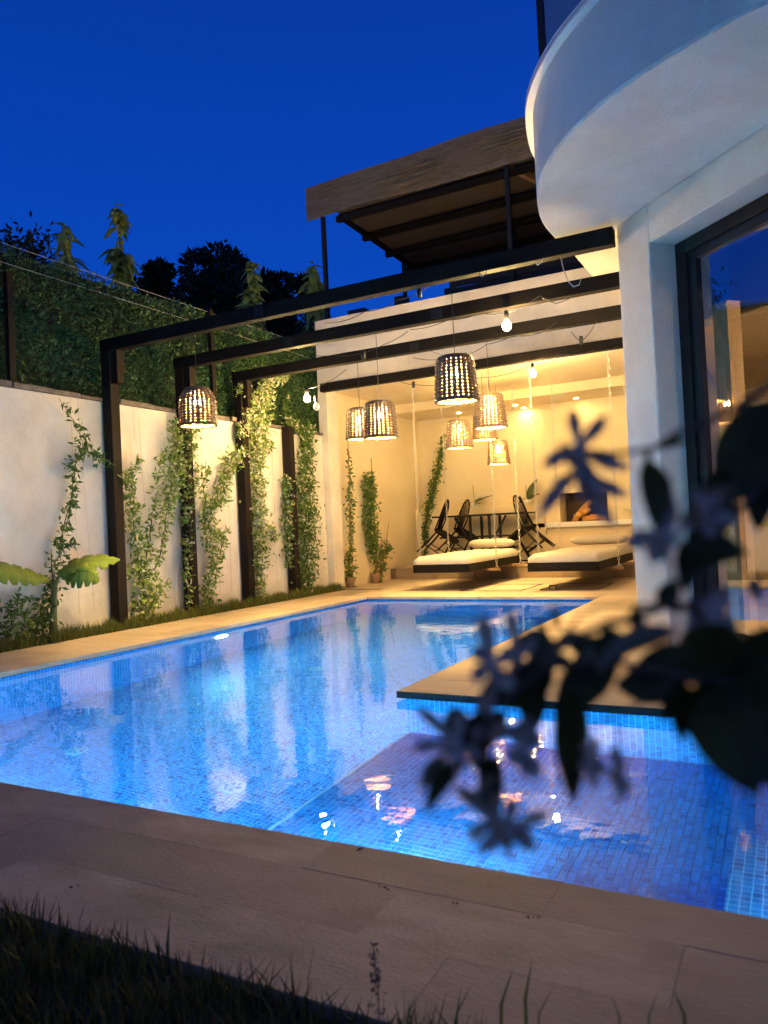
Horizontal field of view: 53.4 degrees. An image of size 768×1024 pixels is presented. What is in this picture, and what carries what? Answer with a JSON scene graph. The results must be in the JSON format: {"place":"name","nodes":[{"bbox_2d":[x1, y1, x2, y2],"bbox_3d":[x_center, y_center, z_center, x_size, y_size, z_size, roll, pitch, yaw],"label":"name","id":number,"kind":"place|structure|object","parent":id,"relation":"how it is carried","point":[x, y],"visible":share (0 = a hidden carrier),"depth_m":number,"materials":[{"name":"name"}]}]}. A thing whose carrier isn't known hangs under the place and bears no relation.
{"place":"outdoors","nodes":[
{"label":"outdoors","id":0,"kind":"place"},
{"bbox_2d":[0,590,376,677],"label":"pavement","id":1,"kind":"structure","parent":0,"point":[18,661],"depth_m":6.79,"materials":[{"name":"stone"}]},
{"bbox_2d":[0,889,486,1023],"bbox_3d":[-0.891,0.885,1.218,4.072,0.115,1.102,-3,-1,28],"label":"grass","id":2,"kind":"structure","parent":0,"point":[89,964],"depth_m":1.43,"materials":[{"name":"green plant"}]},
{"bbox_2d":[365,941,386,1023],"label":"seed head","id":3,"kind":"object","parent":2,"relation":"on","point":[377,979],"visible":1,"depth_m":1.19},
{"bbox_2d":[406,996,414,1023],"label":"grass blade","id":4,"kind":"object","parent":2,"relation":"on","point":[407,1018],"depth_m":1.15,"materials":[{"name":"green plant"}]},
{"bbox_2d":[456,990,468,1023],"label":"grass blade","id":5,"kind":"object","parent":2,"relation":"on","point":[459,1009],"depth_m":1.11,"materials":[{"name":"green plant"}]},
{"bbox_2d":[499,972,511,1023],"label":"grass blade","id":6,"kind":"object","parent":2,"relation":"on","point":[501,1010],"depth_m":1.08,"materials":[{"name":"green plant"}]},
{"bbox_2d":[524,962,531,1023],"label":"grass blade","id":7,"kind":"object","parent":2,"relation":"on","point":[525,1007],"depth_m":1.06,"materials":[{"name":"green plant"}]},
{"bbox_2d":[538,985,554,1023],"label":"grass blade","id":8,"kind":"object","parent":2,"relation":"on","point":[541,1009],"depth_m":1.05,"materials":[{"name":"green plant"}]},
{"bbox_2d":[610,992,620,1023],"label":"grass blade","id":9,"kind":"object","parent":2,"relation":"on","point":[617,1011],"depth_m":1.01,"materials":[{"name":"green plant"}]},
{"bbox_2d":[648,990,658,1023],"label":"grass blade","id":10,"kind":"object","parent":2,"relation":"on","point":[650,1011],"depth_m":0.99,"materials":[{"name":"green plant"}]},
{"bbox_2d":[673,989,686,1023],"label":"grass blade","id":11,"kind":"object","parent":2,"relation":"on","point":[683,1015],"depth_m":0.97,"materials":[{"name":"green plant"}]},
{"bbox_2d":[0,599,669,717],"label":"swimming pool","id":12,"kind":"structure","parent":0,"point":[326,608],"depth_m":6.78,"materials":[{"name":"blue tile"}]},
{"bbox_2d":[0,600,767,918],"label":"pool water","id":13,"kind":"structure","parent":12,"relation":"in","point":[310,724],"depth_m":3.04,"materials":[{"name":"blue liquid"}]},
{"bbox_2d":[2,599,669,716],"bbox_3d":[0.693,0.945,5.352,5.596,0.034,6.546,-3,-1,28],"label":"coping edge","id":14,"kind":"object","parent":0,"point":[593,708],"visible":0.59,"depth_m":3.79,"materials":[{"name":"beige stone"}]},
{"bbox_2d":[0,0,758,410],"label":"sky","id":15,"kind":"structure","parent":0,"point":[208,120],"materials":[{"name":"blue"}]},
{"bbox_2d":[0,782,767,1023],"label":"pavement","id":16,"kind":"structure","parent":0,"point":[241,895],"depth_m":1.64,"materials":[{"name":"beige stone"}]},
{"bbox_2d":[348,288,467,420],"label":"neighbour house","id":17,"kind":"structure","parent":0,"point":[399,302],"depth_m":35.04,"materials":[{"name":"paint"}]},
{"bbox_2d":[345,577,635,599],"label":"back pavement","id":18,"kind":"structure","parent":0,"point":[424,589],"depth_m":9.75,"materials":[{"name":"stone"}]},
{"bbox_2d":[342,444,359,587],"bbox_3d":[-0.483,-0.069,11.106,0.310,2.426,0.366,-3,-1,28],"label":"climbing plant","id":19,"kind":"object","parent":18,"relation":"on","point":[350,581],"visible":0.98,"depth_m":11.13,"materials":[{"name":"green plant"}]},
{"bbox_2d":[360,459,381,582],"bbox_3d":[-0.185,0.133,11.714,0.346,1.930,0.470,-3,-1,20],"label":"climbing plant","id":20,"kind":"object","parent":18,"relation":"on","point":[369,494],"visible":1,"depth_m":11.69,"materials":[{"name":"green plant"}]},
{"bbox_2d":[376,523,393,582],"bbox_3d":[-0.015,0.659,11.922,0.248,0.998,0.474,-3,-1,28],"label":"climbing plant","id":21,"kind":"object","parent":18,"relation":"on","point":[385,552],"visible":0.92,"depth_m":11.93,"materials":[{"name":"green plant"}]},
{"bbox_2d":[315,267,633,588],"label":"patio pavilion","id":22,"kind":"structure","parent":18,"relation":"on","point":[584,378],"depth_m":11.77,"materials":[{"name":"white paint"}]},
{"bbox_2d":[305,116,555,318],"bbox_3d":[1.692,-3.834,11.582,4.730,2.465,3.142,-3,-1,28],"label":"reed canopy","id":23,"kind":"object","parent":22,"relation":"on","point":[471,194],"visible":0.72,"depth_m":10.96,"materials":[{"name":"brown wood"}]},
{"bbox_2d":[411,373,523,572],"bbox_3d":[1.117,-0.518,10.749,1.200,2.649,2.080,-3,-1,28],"label":"swing bed","id":24,"kind":"object","parent":22,"relation":"hanging from","point":[469,560],"visible":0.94,"depth_m":10.18,"materials":[{"name":"white fabric"}]},
{"bbox_2d":[468,538,514,547],"bbox_3d":[1.614,0.471,11.487,0.718,0.135,0.172,-3,-1,28],"label":"bolster","id":25,"kind":"object","parent":24,"relation":"on","point":[489,543],"visible":0.98,"depth_m":11.43,"materials":[{"name":"beige fabric"}]},
{"bbox_2d":[462,488,492,506],"bbox_3d":[1.582,-0.275,12.928,0.314,0.379,0.553,-2,-1,-34],"label":"orchid","id":26,"kind":"object","parent":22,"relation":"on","point":[475,504],"visible":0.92,"depth_m":12.88,"materials":[{"name":"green plant"}]},
{"bbox_2d":[472,373,497,441],"bbox_3d":[1.324,-1.407,10.214,0.342,0.903,0.342,-3,-1,23],"label":"pendant lamp","id":27,"kind":"object","parent":22,"relation":"hanging from","point":[480,436],"visible":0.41,"depth_m":10.10,"materials":[{"name":"wicker"}]},
{"bbox_2d":[487,431,510,465],"bbox_3d":[1.641,-1.269,11.089,0.342,1.173,0.342,-2,-1,-22],"label":"pendant lamp","id":28,"kind":"object","parent":22,"relation":"hanging from","point":[500,455],"visible":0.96,"depth_m":10.96,"materials":[{"name":"wicker"}]},
{"bbox_2d":[449,256,583,293],"bbox_3d":[2.166,-3.061,9.751,2.850,0.338,0.070,-3,-1,28],"label":"terrace screen","id":29,"kind":"object","parent":22,"relation":"on","point":[553,266],"visible":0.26,"depth_m":9.93,"materials":[{"name":"black metal"}]},
{"bbox_2d":[476,262,579,283],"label":"terrace back wall","id":30,"kind":"structure","parent":22,"relation":"attached to","point":[529,272],"depth_m":12.99,"materials":[{"name":"white paint"}]},
{"bbox_2d":[571,512,580,521],"bbox_3d":[3.073,0.107,12.215,0.090,0.216,0.307,-3,-1,-5],"label":"log","id":31,"kind":"object","parent":22,"relation":"on","point":[577,515],"visible":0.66,"depth_m":12.12,"materials":[{"name":"brown wood"}]},
{"bbox_2d":[573,506,590,518],"bbox_3d":[3.157,0.017,12.170,0.101,0.223,0.311,-2,-2,-41],"label":"log","id":32,"kind":"object","parent":31,"relation":"on","point":[585,510],"visible":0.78,"depth_m":12.09,"materials":[{"name":"brown wood"}]},
{"bbox_2d":[577,502,588,511],"bbox_3d":[3.196,-0.076,12.149,0.088,0.251,0.292,-2,-1,-38],"label":"log","id":33,"kind":"object","parent":32,"relation":"on","point":[584,505],"visible":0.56,"depth_m":12.11,"materials":[{"name":"brown wood"}]},
{"bbox_2d":[527,354,634,571],"bbox_3d":[2.567,-0.604,9.946,1.080,2.649,2.130,-3,-1,28],"label":"swing bed","id":34,"kind":"object","parent":22,"relation":"hanging from","point":[589,558],"visible":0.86,"depth_m":9.30,"materials":[{"name":"white fabric"}]},
{"bbox_2d":[570,534,626,544],"bbox_3d":[3.019,0.389,10.736,0.782,0.135,0.172,-3,-1,28],"label":"bolster","id":35,"kind":"object","parent":34,"relation":"on","point":[595,539],"visible":0.95,"depth_m":10.68,"materials":[{"name":"beige fabric"}]},
{"bbox_2d":[582,515,598,520],"bbox_3d":[3.291,0.094,12.096,0.094,0.111,0.306,-2,-2,-40],"label":"log","id":36,"kind":"object","parent":22,"relation":"on","point":[590,518],"visible":0.72,"depth_m":12.09,"materials":[{"name":"brown wood"}]},
{"bbox_2d":[461,584,541,590],"bbox_3d":[1.530,0.974,9.873,0.800,0.004,0.950,-3,-1,28],"label":"hatch","id":37,"kind":"object","parent":18,"relation":"on","point":[505,590],"visible":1,"depth_m":9.64,"materials":[{"name":"beige stone"}]},
{"bbox_2d":[540,583,612,589],"bbox_3d":[2.401,0.899,9.493,0.700,0.055,0.900,-3,-1,28],"label":"hatch","id":38,"kind":"object","parent":18,"relation":"on","point":[574,589],"visible":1,"depth_m":9.29,"materials":[{"name":"black metal"}]},
{"bbox_2d":[391,561,635,578],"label":"raised floor","id":39,"kind":"structure","parent":0,"point":[406,571],"depth_m":11.43,"materials":[{"name":"stone"}]},
{"bbox_2d":[419,434,446,555],"bbox_3d":[0.860,-0.096,13.124,0.676,2.500,0.373,-3,-1,28],"label":"climbing plant","id":40,"kind":"object","parent":39,"relation":"on","point":[433,490],"visible":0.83,"depth_m":13.12,"materials":[{"name":"green plant"}]},
{"bbox_2d":[417,499,458,553],"bbox_3d":[0.981,0.329,12.130,0.501,0.954,0.430,33,11,18],"label":"chair","id":41,"kind":"object","parent":39,"relation":"on","point":[438,530],"visible":0.87,"depth_m":12.09,"materials":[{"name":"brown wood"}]},
{"bbox_2d":[438,499,478,550],"bbox_3d":[1.349,0.321,12.598,0.501,0.954,0.430,35,18,26],"label":"chair","id":42,"kind":"object","parent":39,"relation":"on","point":[457,529],"visible":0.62,"depth_m":12.59,"materials":[{"name":"brown wood"}]},
{"bbox_2d":[432,512,534,562],"bbox_3d":[1.616,0.428,12.302,1.540,0.788,0.620,-3,-1,28],"label":"dining table","id":43,"kind":"object","parent":39,"relation":"on","point":[489,535],"visible":0.61,"depth_m":12.13,"materials":[{"name":"black metal"}]},
{"bbox_2d":[507,495,553,563],"bbox_3d":[2.062,0.266,11.521,0.501,0.954,0.430,-43,-24,29],"label":"windsor chair","id":44,"kind":"object","parent":39,"relation":"on","point":[526,528],"visible":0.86,"depth_m":11.47,"materials":[{"name":"brown wood"}]},
{"bbox_2d":[519,496,555,555],"bbox_3d":[2.240,0.269,12.096,0.501,0.954,0.430,-37,-5,6],"label":"windsor chair","id":45,"kind":"object","parent":39,"relation":"on","point":[543,536],"visible":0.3,"depth_m":11.93,"materials":[{"name":"brown wood"}]},
{"bbox_2d":[516,479,540,503],"bbox_3d":[2.328,-0.331,12.518,0.568,0.404,0.292,-3,-1,28],"label":"orchid","id":46,"kind":"object","parent":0,"point":[529,493],"visible":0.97,"depth_m":12.48,"materials":[{"name":"green plant"}]},
{"bbox_2d":[399,594,693,708],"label":"pavement","id":47,"kind":"structure","parent":0,"point":[455,679],"depth_m":4.46,"materials":[{"name":"stone"}]},
{"bbox_2d":[410,382,767,862],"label":"jasmine branch","id":48,"kind":"object","parent":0,"point":[718,711],"visible":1,"depth_m":0.30,"materials":[{"name":"green plant"}]},
{"label":"ground","id":49,"kind":"structure","parent":0,"visible":0},
{"bbox_2d":[0,221,42,264],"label":"shrub","id":50,"kind":"object","parent":49,"relation":"on","point":[23,246],"visible":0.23,"depth_m":9.00,"materials":[{"name":"green plant"}]},
{"bbox_2d":[0,210,61,265],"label":"shrub","id":51,"kind":"object","parent":49,"relation":"on","point":[29,238],"visible":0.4,"depth_m":9.21,"materials":[{"name":"green plant"}]},
{"bbox_2d":[45,222,91,274],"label":"sapling","id":52,"kind":"object","parent":49,"relation":"on","point":[64,245],"visible":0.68,"depth_m":8.98,"materials":[{"name":"green plant"}]},
{"bbox_2d":[97,203,145,289],"bbox_3d":[-3.248,-1.320,9.749,0.460,5.237,0.566,-3,-1,28],"label":"sapling","id":53,"kind":"object","parent":49,"relation":"on","point":[122,268],"visible":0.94,"depth_m":9.73,"materials":[{"name":"green plant"}]},
{"bbox_2d":[126,256,189,306],"bbox_3d":[-7.866,-3.544,27.067,2.815,10.843,3.244,-2,-1,-32],"label":"tree","id":54,"kind":"object","parent":49,"relation":"on","point":[159,270],"visible":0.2,"depth_m":26.69,"materials":[{"name":"green plant"}]},
{"bbox_2d":[0,379,328,640],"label":"garden wall","id":55,"kind":"structure","parent":49,"relation":"on","point":[38,433],"depth_m":7.26,"materials":[{"name":"white paint"}]},
{"bbox_2d":[70,396,79,612],"bbox_3d":[-2.836,-0.069,7.006,0.008,1.990,0.015,-3,-1,28],"label":"trellis wire","id":56,"kind":"object","parent":55,"relation":"attached to","point":[74,494],"visible":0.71,"depth_m":7.01,"materials":[{"name":"silver metal"}]},
{"bbox_2d":[77,402,94,610],"bbox_3d":[-2.779,-0.070,7.113,0.008,1.990,0.112,-3,-1,28],"label":"trellis wire","id":57,"kind":"object","parent":55,"relation":"attached to","point":[85,503],"visible":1,"depth_m":7.11,"materials":[{"name":"silver metal"}]},
{"bbox_2d":[137,407,149,568],"bbox_3d":[-2.432,-0.073,7.763,0.008,1.990,0.099,-3,-1,28],"label":"trellis wire","id":58,"kind":"object","parent":55,"relation":"attached to","point":[143,485],"visible":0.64,"depth_m":7.76,"materials":[{"name":"silver metal"}]},
{"bbox_2d":[0,242,319,432],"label":"hedge fence","id":59,"kind":"object","parent":55,"relation":"on","point":[56,325],"visible":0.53,"depth_m":7.58,"materials":[{"name":"green plant"}]},
{"bbox_2d":[200,435,204,572],"bbox_3d":[-2.026,-0.077,8.523,0.008,1.990,0.030,-3,-1,28],"label":"trellis wire","id":60,"kind":"object","parent":55,"relation":"attached to","point":[202,507],"visible":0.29,"depth_m":8.51,"materials":[{"name":"silver metal"}]},
{"bbox_2d":[209,428,219,583],"bbox_3d":[-1.932,-0.078,8.699,0.008,1.990,0.077,-3,-1,28],"label":"trellis wire","id":61,"kind":"object","parent":55,"relation":"attached to","point":[213,488],"visible":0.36,"depth_m":8.69,"materials":[{"name":"silver metal"}]},
{"bbox_2d":[227,429,231,590],"bbox_3d":[-1.809,-0.079,8.929,0.008,1.990,0.051,-3,-1,28],"label":"trellis wire","id":62,"kind":"object","parent":55,"relation":"attached to","point":[229,513],"visible":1,"depth_m":8.92,"materials":[{"name":"silver metal"}]},
{"bbox_2d":[271,434,277,583],"bbox_3d":[-1.395,-0.083,9.704,0.008,1.990,0.009,-3,-1,28],"label":"trellis wire","id":63,"kind":"object","parent":55,"relation":"attached to","point":[274,507],"visible":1,"depth_m":9.71,"materials":[{"name":"silver metal"}]},
{"bbox_2d":[146,239,242,298],"bbox_3d":[-7.040,-4.214,28.833,4.684,12.172,4.542,-3,-1,28],"label":"tree","id":64,"kind":"object","parent":49,"relation":"on","point":[201,256],"visible":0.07,"depth_m":28.33,"materials":[{"name":"green plant"}]},
{"bbox_2d":[146,259,267,326],"bbox_3d":[-5.949,-3.189,25.882,4.481,9.908,6.089,-3,-1,15],"label":"tree","id":65,"kind":"object","parent":49,"relation":"on","point":[206,294],"visible":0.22,"depth_m":24.51,"materials":[{"name":"green plant"}]},
{"bbox_2d":[212,245,249,305],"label":"tree","id":66,"kind":"object","parent":49,"relation":"on","point":[237,258],"visible":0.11,"depth_m":26.93,"materials":[{"name":"green plant"}]},
{"bbox_2d":[236,261,270,337],"bbox_3d":[-2.003,-1.308,11.787,0.660,5.178,0.629,-2,-1,-16],"label":"sapling","id":67,"kind":"object","parent":49,"relation":"on","point":[252,290],"visible":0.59,"depth_m":11.81,"materials":[{"name":"green plant"}]},
{"bbox_2d":[234,266,302,338],"bbox_3d":[-4.004,-3.502,26.877,2.421,10.386,3.359,-2,-1,-30],"label":"tree","id":68,"kind":"object","parent":49,"relation":"on","point":[272,284],"visible":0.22,"depth_m":26.15,"materials":[{"name":"green plant"}]},
{"bbox_2d":[285,271,322,348],"bbox_3d":[-3.447,-3.814,29.871,3.179,11.076,2.948,-3,-1,28],"label":"tree","id":69,"kind":"object","parent":49,"relation":"on","point":[299,283],"visible":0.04,"depth_m":29.49,"materials":[{"name":"green plant"}]},
{"bbox_2d":[296,261,331,351],"bbox_3d":[-1.159,-1.552,13.358,0.800,5.650,0.705,-3,-1,28],"label":"sapling","id":70,"kind":"object","parent":49,"relation":"on","point":[313,283],"visible":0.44,"depth_m":13.32,"materials":[{"name":"green plant"}]},
{"bbox_2d":[525,0,767,645],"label":"house","id":71,"kind":"structure","parent":49,"relation":"on","point":[646,122],"depth_m":4.59,"materials":[{"name":"paint"}]},
{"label":"planting bed","id":72,"kind":"structure","parent":0,"visible":0},
{"bbox_2d":[0,585,51,650],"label":"jasmine","id":73,"kind":"object","parent":72,"relation":"on","point":[14,612],"visible":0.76,"depth_m":6.37,"materials":[{"name":"green plant"}]},
{"bbox_2d":[33,399,115,638],"bbox_3d":[-2.791,0.109,6.904,0.255,2.261,0.979,-3,-1,28],"label":"jasmine","id":74,"kind":"object","parent":72,"relation":"on","point":[72,503],"visible":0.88,"depth_m":6.85,"materials":[{"name":"green plant"}]},
{"bbox_2d":[117,416,189,626],"bbox_3d":[-2.312,0.168,7.755,0.382,2.376,1.012,-3,-1,28],"label":"jasmine","id":75,"kind":"object","parent":72,"relation":"on","point":[147,598],"visible":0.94,"depth_m":7.66,"materials":[{"name":"green plant"}]},
{"bbox_2d":[0,582,344,652],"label":"grass strip","id":76,"kind":"object","parent":72,"relation":"on","point":[66,634],"depth_m":7.49,"materials":[{"name":"green plant"}]},
{"bbox_2d":[0,549,119,634],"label":"banana plant","id":77,"kind":"object","parent":76,"relation":"on","point":[77,571],"visible":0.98,"depth_m":6.56,"materials":[{"name":"green plant"}]},
{"bbox_2d":[170,409,202,613],"bbox_3d":[-2.074,0.044,8.241,0.283,2.368,0.571,-3,-1,28],"label":"jasmine","id":78,"kind":"object","parent":72,"relation":"on","point":[185,513],"visible":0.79,"depth_m":8.16,"materials":[{"name":"green plant"}]},
{"bbox_2d":[196,443,249,609],"bbox_3d":[-1.799,0.218,8.688,0.311,2.061,0.939,-3,-1,28],"label":"jasmine","id":79,"kind":"object","parent":72,"relation":"on","point":[218,499],"visible":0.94,"depth_m":8.52,"materials":[{"name":"green plant"}]},
{"bbox_2d":[233,374,291,599],"bbox_3d":[-1.421,-0.326,9.473,0.374,3.042,1.146,-3,-1,28],"label":"jasmine","id":80,"kind":"object","parent":72,"relation":"on","point":[263,443],"visible":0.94,"depth_m":9.27,"materials":[{"name":"green plant"}]},
{"bbox_2d":[279,392,303,588],"bbox_3d":[-1.200,-0.193,10.084,0.165,2.805,0.402,-3,-1,28],"label":"jasmine","id":81,"kind":"object","parent":72,"relation":"on","point":[285,405],"visible":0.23,"depth_m":10.05,"materials":[{"name":"green plant"}]},
{"bbox_2d":[278,414,327,592],"bbox_3d":[-1.033,-0.010,10.088,0.411,2.555,0.936,-3,-1,28],"label":"jasmine","id":82,"kind":"object","parent":72,"relation":"on","point":[305,469],"visible":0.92,"depth_m":10.11,"materials":[{"name":"green plant"}]},
{"bbox_2d":[99,226,622,627],"bbox_3d":[0.366,-0.435,7.934,4.860,2.955,3.915,-3,-1,28],"label":"pergola","id":83,"kind":"object","parent":72,"relation":"on","point":[112,363],"visible":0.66,"depth_m":7.32,"materials":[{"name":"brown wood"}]},
{"bbox_2d":[178,334,217,428],"bbox_3d":[-1.687,-1.183,6.870,0.352,0.840,0.353,-3,-1,31],"label":"pendant lamp","id":84,"kind":"object","parent":83,"relation":"hanging from","point":[196,396],"visible":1,"depth_m":6.74,"materials":[{"name":"wicker"}]},
{"bbox_2d":[287,370,344,410],"bbox_3d":[-0.755,-1.340,8.548,0.800,0.412,0.074,-3,-1,28],"label":"string light","id":85,"kind":"object","parent":83,"relation":"hanging from","point":[316,406],"visible":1,"depth_m":8.55,"materials":[{"name":"black"}]},
{"bbox_2d":[345,362,366,441],"bbox_3d":[-0.272,-1.212,8.359,0.341,0.856,0.340,-4,-1,38],"label":"pendant lamp","id":86,"kind":"object","parent":83,"relation":"hanging from","point":[354,423],"visible":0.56,"depth_m":8.22,"materials":[{"name":"wicker"}]},
{"bbox_2d":[308,331,407,359],"bbox_3d":[-0.260,-1.519,7.172,1.104,0.192,0.040,-3,-1,28],"label":"string light","id":87,"kind":"object","parent":83,"relation":"hanging from","point":[363,354],"visible":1,"depth_m":7.12,"materials":[{"name":"black"}]},
{"bbox_2d":[362,341,398,440],"bbox_3d":[-0.053,-1.177,7.131,0.340,0.996,0.341,-3,-1,-4],"label":"pendant lamp","id":88,"kind":"object","parent":83,"relation":"hanging from","point":[380,420],"visible":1,"depth_m":7.00,"materials":[{"name":"wicker"}]},
{"bbox_2d":[325,280,435,323],"bbox_3d":[-0.054,-1.698,6.351,0.060,0.127,1.562,-2,-1,-36],"label":"string light","id":89,"kind":"object","parent":83,"relation":"hanging from","point":[419,293],"visible":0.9,"depth_m":6.02,"materials":[{"name":"black"}]},
{"bbox_2d":[434,284,479,405],"bbox_3d":[0.522,-1.271,5.690,0.340,0.921,0.341,-2,-1,-35],"label":"pendant lamp","id":90,"kind":"object","parent":83,"relation":"hanging from","point":[455,377],"visible":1,"depth_m":5.56,"materials":[{"name":"wicker"}]},
{"bbox_2d":[413,321,556,359],"bbox_3d":[0.979,-1.656,7.620,1.527,0.244,0.040,-3,-1,28],"label":"string light","id":91,"kind":"object","parent":83,"relation":"hanging from","point":[498,341],"visible":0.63,"depth_m":7.52,"materials":[{"name":"black"}]},
{"bbox_2d":[409,295,570,330],"bbox_3d":[0.879,-1.651,6.562,1.467,0.249,0.074,-3,-1,28],"label":"string light","id":92,"kind":"object","parent":83,"relation":"hanging from","point":[506,325],"visible":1,"depth_m":6.46,"materials":[{"name":"black"}]},
{"bbox_2d":[473,341,507,430],"bbox_3d":[1.050,-1.275,7.652,0.342,0.885,0.342,-3,-1,-8],"label":"pendant lamp","id":93,"kind":"object","parent":83,"relation":"hanging from","point":[490,412],"visible":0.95,"depth_m":7.53,"materials":[{"name":"wicker"}]},
{"bbox_2d":[400,347,616,387],"bbox_3d":[1.450,-1.726,9.420,2.807,0.230,0.074,-3,-1,28],"label":"string light","id":94,"kind":"object","parent":83,"relation":"hanging from","point":[532,373],"visible":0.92,"depth_m":9.22,"materials":[{"name":"black plastic"}]},
{"bbox_2d":[560,256,581,286],"bbox_3d":[1.278,-1.646,5.216,0.139,0.227,0.009,-3,-1,28],"label":"hanging cable","id":95,"kind":"object","parent":83,"relation":"hanging from","point":[566,275],"visible":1,"depth_m":5.23,"materials":[{"name":"grey plastic"}]},
{"bbox_2d":[571,320,596,344],"bbox_3d":[1.874,-1.675,7.142,0.242,0.207,0.040,-3,-1,28],"label":"string light","id":96,"kind":"object","parent":83,"relation":"hanging from","point":[580,339],"visible":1,"depth_m":7.14,"materials":[{"name":"black"}]},
{"bbox_3d":[0.670,-1.855,8.890,0.006,0.106,1.830,-3,-1,28],"label":"carrier wire","id":97,"kind":"object","parent":83,"relation":"attached to","visible":0},
{"bbox_2d":[446,417,473,449],"bbox_3d":[0.891,-1.311,9.245,0.342,1.093,0.342,-3,-1,2],"label":"pendant lamp","id":98,"kind":"object","parent":97,"relation":"hanging from","point":[459,434],"visible":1,"depth_m":9.11,"materials":[{"name":"wicker"}]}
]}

